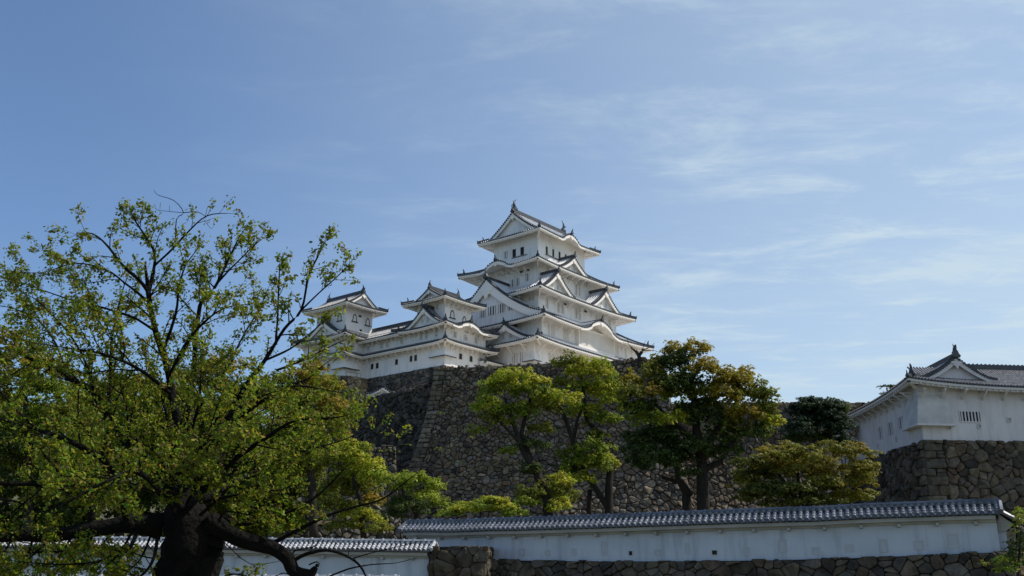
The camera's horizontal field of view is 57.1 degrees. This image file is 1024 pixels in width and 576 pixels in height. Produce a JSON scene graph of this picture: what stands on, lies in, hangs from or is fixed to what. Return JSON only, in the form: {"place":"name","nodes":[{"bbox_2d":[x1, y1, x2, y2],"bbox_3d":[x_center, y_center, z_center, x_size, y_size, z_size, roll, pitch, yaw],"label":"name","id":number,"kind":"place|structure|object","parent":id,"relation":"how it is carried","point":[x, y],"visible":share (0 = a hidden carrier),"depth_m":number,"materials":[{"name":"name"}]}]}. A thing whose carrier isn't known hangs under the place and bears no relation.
{"place":"outdoors","nodes":[
{"label":"outdoors","id":0,"kind":"place"},
{"bbox_2d":[1,447,285,537],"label":"hillside","id":1,"kind":"structure","parent":0,"point":[151,510],"depth_m":123.21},
{"bbox_2d":[0,0,1023,435],"label":"sky","id":2,"kind":"structure","parent":0,"point":[827,196],"materials":[{"name":"blue"}]},
{"bbox_2d":[776,395,858,505],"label":"pine tree","id":3,"kind":"object","parent":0,"point":[826,417],"visible":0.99,"depth_m":82.98,"materials":[{"name":"green plant"}]},
{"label":"garden slope","id":4,"kind":"structure","parent":0,"visible":0},
{"bbox_2d":[0,384,57,530],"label":"broadleaf tree","id":5,"kind":"object","parent":4,"relation":"on","point":[5,462],"visible":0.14,"depth_m":95.57,"materials":[{"name":"green plant"}]},
{"bbox_2d":[0,324,111,528],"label":"camphor tree","id":6,"kind":"object","parent":4,"relation":"on","point":[45,387],"visible":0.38,"depth_m":83.15,"materials":[{"name":"green plant"}]},
{"bbox_2d":[6,395,161,536],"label":"broadleaf tree","id":7,"kind":"object","parent":4,"relation":"on","point":[109,514],"visible":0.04,"depth_m":100.61,"materials":[{"name":"green plant"}]},
{"bbox_2d":[49,371,167,536],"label":"camphor tree","id":8,"kind":"object","parent":4,"relation":"on","point":[147,496],"visible":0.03,"depth_m":92.56,"materials":[{"name":"green plant"}]},
{"bbox_2d":[110,419,244,536],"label":"broadleaf tree","id":9,"kind":"object","parent":4,"relation":"on","point":[223,509],"visible":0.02,"depth_m":101.51,"materials":[{"name":"green plant"}]},
{"bbox_2d":[129,351,290,499],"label":"camphor tree","id":10,"kind":"object","parent":4,"relation":"on","point":[201,428],"visible":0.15,"depth_m":89.23,"materials":[{"name":"green plant"}]},
{"bbox_2d":[0,536,438,575],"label":"plaster wall","id":11,"kind":"structure","parent":4,"relation":"on","point":[333,563],"depth_m":50.81,"materials":[{"name":"white paint"}]},
{"bbox_2d":[205,438,339,537],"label":"broadleaf tree","id":12,"kind":"object","parent":4,"relation":"on","point":[256,529],"visible":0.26,"depth_m":96.40,"materials":[{"name":"green plant"}]},
{"bbox_2d":[244,361,354,537],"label":"camphor tree","id":13,"kind":"object","parent":4,"relation":"on","point":[310,470],"visible":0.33,"depth_m":87.39,"materials":[{"name":"green plant"}]},
{"bbox_2d":[286,445,402,538],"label":"ledge wall","id":14,"kind":"structure","parent":4,"relation":"on","point":[388,456],"depth_m":107.79,"materials":[{"name":"stone"}]},
{"bbox_2d":[311,435,394,538],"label":"oak tree","id":15,"kind":"object","parent":4,"relation":"on","point":[347,481],"visible":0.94,"depth_m":67.86,"materials":[{"name":"green plant"}]},
{"bbox_2d":[270,367,435,518],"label":"stone wall","id":16,"kind":"structure","parent":4,"relation":"on","point":[407,406],"depth_m":126.37,"materials":[{"name":"stone"}]},
{"bbox_2d":[376,467,461,519],"bbox_3d":[-6.455,14.480,64.433,6.104,4.504,4.304,0,-17,0],"label":"young maple","id":17,"kind":"object","parent":4,"relation":"on","point":[431,494],"visible":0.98,"depth_m":64.35,"materials":[{"name":"green plant"}]},
{"bbox_2d":[434,495,529,517],"bbox_3d":[-1.985,14.387,60.305,6.250,2.186,2.412,0,-17,0],"label":"shrub","id":18,"kind":"object","parent":4,"relation":"on","point":[492,503],"visible":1,"depth_m":60.11,"materials":[{"name":"green plant"}]},
{"bbox_2d":[466,366,583,515],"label":"camphor tree","id":19,"kind":"object","parent":4,"relation":"on","point":[548,403],"visible":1,"depth_m":75.54,"materials":[{"name":"green plant"}]},
{"bbox_2d":[398,357,695,538],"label":"stone wall","id":20,"kind":"structure","parent":4,"relation":"on","point":[453,394],"depth_m":116.23,"materials":[{"name":"stone"}]},
{"bbox_2d":[379,411,520,491],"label":"wall plants","id":21,"kind":"object","parent":20,"relation":"attached to","point":[490,469],"depth_m":104.60,"materials":[{"name":"green plant"}]},
{"bbox_2d":[627,340,657,360],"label":"pruned tree","id":22,"kind":"object","parent":20,"relation":"on","point":[638,354],"visible":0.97,"depth_m":116.50,"materials":[{"name":"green plant"}]},
{"bbox_2d":[549,348,627,514],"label":"camphor tree","id":23,"kind":"object","parent":4,"relation":"on","point":[580,459],"visible":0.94,"depth_m":79.71,"materials":[{"name":"green plant"}]},
{"bbox_2d":[613,336,786,510],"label":"camphor tree","id":24,"kind":"object","parent":4,"relation":"on","point":[696,410],"visible":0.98,"depth_m":70.92,"materials":[{"name":"green plant"}]},
{"bbox_2d":[671,401,869,509],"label":"stone wall","id":25,"kind":"structure","parent":4,"relation":"on","point":[720,492],"depth_m":130.33,"materials":[{"name":"stone"}]},
{"bbox_2d":[725,439,882,506],"bbox_3d":[19.533,13.158,62.938,10.741,6.315,6.428,0,-17,0],"label":"maple tree","id":26,"kind":"object","parent":4,"relation":"on","point":[856,475],"visible":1,"depth_m":62.20,"materials":[{"name":"green plant"}]},
{"bbox_2d":[835,439,1023,546],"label":"stone wall","id":27,"kind":"structure","parent":4,"relation":"on","point":[927,470],"depth_m":94.43,"materials":[{"name":"stone"}]},
{"bbox_2d":[811,426,858,492],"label":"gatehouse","id":28,"kind":"object","parent":27,"relation":"on","point":[843,460],"visible":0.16,"depth_m":116.64,"materials":[{"name":"paint"}]},
{"bbox_2d":[847,344,1023,459],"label":"corner turret","id":29,"kind":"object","parent":27,"relation":"on","point":[953,396],"visible":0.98,"depth_m":96.89,"materials":[{"name":"paint"}]},
{"bbox_2d":[877,426,882,439],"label":"window","id":30,"kind":"structure","parent":29,"relation":"in","point":[880,433],"depth_m":106.76,"materials":[{"name":"paint"}]},
{"bbox_2d":[876,384,893,394],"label":"pine tree","id":31,"kind":"object","parent":29,"relation":"on","point":[890,386],"visible":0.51,"depth_m":113.08,"materials":[{"name":"green plant"}]},
{"bbox_2d":[887,421,892,434],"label":"window","id":32,"kind":"structure","parent":29,"relation":"in","point":[890,428],"depth_m":103.81,"materials":[{"name":"paint"}]},
{"bbox_2d":[898,416,902,430],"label":"window","id":33,"kind":"structure","parent":29,"relation":"in","point":[900,419],"depth_m":100.90,"materials":[{"name":"paint"}]},
{"bbox_2d":[959,410,981,422],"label":"window","id":34,"kind":"structure","parent":29,"relation":"in","point":[965,416],"depth_m":96.15,"materials":[{"name":"paint"}]},
{"label":"ground","id":35,"kind":"structure","parent":0,"visible":0},
{"bbox_2d":[27,574,399,575],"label":"plaster wall","id":36,"kind":"structure","parent":35,"relation":"on","point":[270,575],"depth_m":41.02,"materials":[{"name":"paint"}]},
{"bbox_2d":[0,189,433,575],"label":"cherry tree","id":37,"kind":"object","parent":35,"relation":"on","point":[197,534],"visible":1,"depth_m":11.51,"materials":[{"name":"green plant"}]},
{"bbox_2d":[427,546,493,575],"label":"stone pier","id":38,"kind":"structure","parent":35,"relation":"on","point":[462,561],"depth_m":49.28,"materials":[{"name":"stone"}]},
{"bbox_2d":[491,550,1023,575],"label":"stone footing","id":39,"kind":"object","parent":35,"relation":"on","point":[960,564],"visible":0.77,"depth_m":44.39,"materials":[{"name":"stone"}]},
{"bbox_2d":[397,498,1003,561],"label":"plaster wall","id":40,"kind":"structure","parent":39,"relation":"on","point":[900,529],"depth_m":45.77,"materials":[{"name":"white paint"}]},
{"bbox_2d":[977,506,1023,575],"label":"corner shrub","id":41,"kind":"object","parent":35,"relation":"on","point":[1019,518],"visible":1,"depth_m":31.71,"materials":[{"name":"green plant"}]},
{"bbox_2d":[985,511,1019,551],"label":"return wall","id":42,"kind":"structure","parent":35,"relation":"on","point":[1004,519],"depth_m":42.27,"materials":[{"name":"paint"}]},
{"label":"castle mound","id":43,"kind":"structure","parent":0,"visible":0},
{"bbox_2d":[290,286,388,377],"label":"keep","id":44,"kind":"structure","parent":43,"relation":"on","point":[360,313],"depth_m":160.27,"materials":[{"name":"white paint"}]},
{"bbox_2d":[351,314,357,322],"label":"bell window","id":45,"kind":"structure","parent":44,"relation":"in","point":[354,317],"depth_m":161.00,"materials":[{"name":"black paint"}]},
{"bbox_2d":[356,320,412,378],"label":"connecting corridor","id":46,"kind":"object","parent":43,"relation":"on","point":[381,338],"visible":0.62,"depth_m":156.70,"materials":[{"name":"white paint"}]},
{"bbox_2d":[357,280,499,371],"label":"keep","id":47,"kind":"structure","parent":43,"relation":"on","point":[441,328],"depth_m":151.83,"materials":[{"name":"white paint"}]},
{"bbox_2d":[458,353,462,359],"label":"window","id":48,"kind":"structure","parent":47,"relation":"in","point":[460,356],"depth_m":150.12,"materials":[{"name":"wood"}]},
{"bbox_2d":[463,333,467,340],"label":"window","id":49,"kind":"structure","parent":47,"relation":"in","point":[465,336],"depth_m":151.89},
{"bbox_2d":[457,200,654,364],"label":"keep","id":50,"kind":"structure","parent":43,"relation":"on","point":[543,294],"depth_m":166.81,"materials":[{"name":"white paint"}]},
{"bbox_2d":[479,309,485,318],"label":"window","id":51,"kind":"structure","parent":50,"relation":"in","point":[482,314],"depth_m":163.87,"materials":[{"name":"white wood"}]},
{"bbox_2d":[488,305,495,315],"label":"window","id":52,"kind":"structure","parent":50,"relation":"in","point":[491,309],"depth_m":162.64,"materials":[{"name":"white wood"}]},
{"bbox_2d":[498,303,505,313],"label":"window","id":53,"kind":"structure","parent":50,"relation":"in","point":[501,307],"depth_m":161.31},
{"bbox_2d":[504,251,507,258],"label":"window","id":54,"kind":"structure","parent":50,"relation":"in","point":[505,252],"depth_m":174.63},
{"bbox_2d":[510,279,514,286],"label":"window","id":55,"kind":"structure","parent":50,"relation":"in","point":[512,281],"depth_m":168.72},
{"bbox_2d":[512,353,514,363],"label":"window","id":56,"kind":"structure","parent":50,"relation":"in","point":[513,356],"depth_m":155.42,"materials":[{"name":"white wood"}]},
{"bbox_2d":[512,249,515,257],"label":"window","id":57,"kind":"structure","parent":50,"relation":"in","point":[513,250],"depth_m":173.51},
{"bbox_2d":[516,277,519,285],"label":"window","id":58,"kind":"structure","parent":50,"relation":"in","point":[517,279],"depth_m":167.94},
{"bbox_2d":[520,352,522,362],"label":"window","id":59,"kind":"structure","parent":50,"relation":"in","point":[521,353],"depth_m":154.38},
{"bbox_2d":[520,246,523,255],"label":"window","id":60,"kind":"structure","parent":50,"relation":"in","point":[521,248],"depth_m":172.34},
{"bbox_2d":[525,273,529,281],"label":"window","id":61,"kind":"structure","parent":50,"relation":"in","point":[526,275],"depth_m":166.82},
{"bbox_2d":[546,298,548,308],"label":"window","id":62,"kind":"structure","parent":50,"relation":"in","point":[547,300],"depth_m":162.52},
{"bbox_2d":[557,302,559,312],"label":"window","id":63,"kind":"structure","parent":50,"relation":"in","point":[558,304],"depth_m":164.83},
{"bbox_2d":[561,304,564,314],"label":"window","id":64,"kind":"structure","parent":50,"relation":"in","point":[562,306],"depth_m":165.68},
{"bbox_2d":[574,283,577,294],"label":"window","id":65,"kind":"structure","parent":50,"relation":"in","point":[576,285],"depth_m":173.97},
{"bbox_2d":[575,308,577,318],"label":"window","id":66,"kind":"structure","parent":50,"relation":"in","point":[576,310],"depth_m":168.91,"materials":[{"name":"white wood"}]},
{"bbox_2d":[578,284,580,296],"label":"window","id":67,"kind":"structure","parent":50,"relation":"in","point":[579,289],"depth_m":174.72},
{"bbox_2d":[578,310,581,319],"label":"window","id":68,"kind":"structure","parent":50,"relation":"in","point":[579,314],"depth_m":169.53,"materials":[{"name":"white wood"}]},
{"bbox_2d":[576,329,614,356],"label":"lattice window","id":69,"kind":"structure","parent":50,"relation":"in","point":[591,340],"depth_m":166.66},
{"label":"castle yard","id":70,"kind":"structure","parent":0,"visible":0},
{"bbox_2d":[299,375,366,407],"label":"stone platform","id":71,"kind":"structure","parent":70,"relation":"on","point":[358,383],"depth_m":149.91,"materials":[{"name":"stone"}]},
{"bbox_2d":[365,378,391,397],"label":"gatehouse","id":72,"kind":"object","parent":70,"relation":"on","point":[381,390],"visible":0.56,"depth_m":135.69,"materials":[{"name":"white paint"}]},
{"bbox_2d":[367,365,447,391],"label":"stone foundation","id":73,"kind":"object","parent":70,"relation":"on","point":[412,379],"visible":0.01,"depth_m":151.56,"materials":[{"name":"stone"}]},
{"bbox_2d":[479,358,506,366],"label":"tiled wall","id":74,"kind":"structure","parent":73,"relation":"on","point":[484,363],"depth_m":153.09,"materials":[{"name":"white paint"}]}
]}

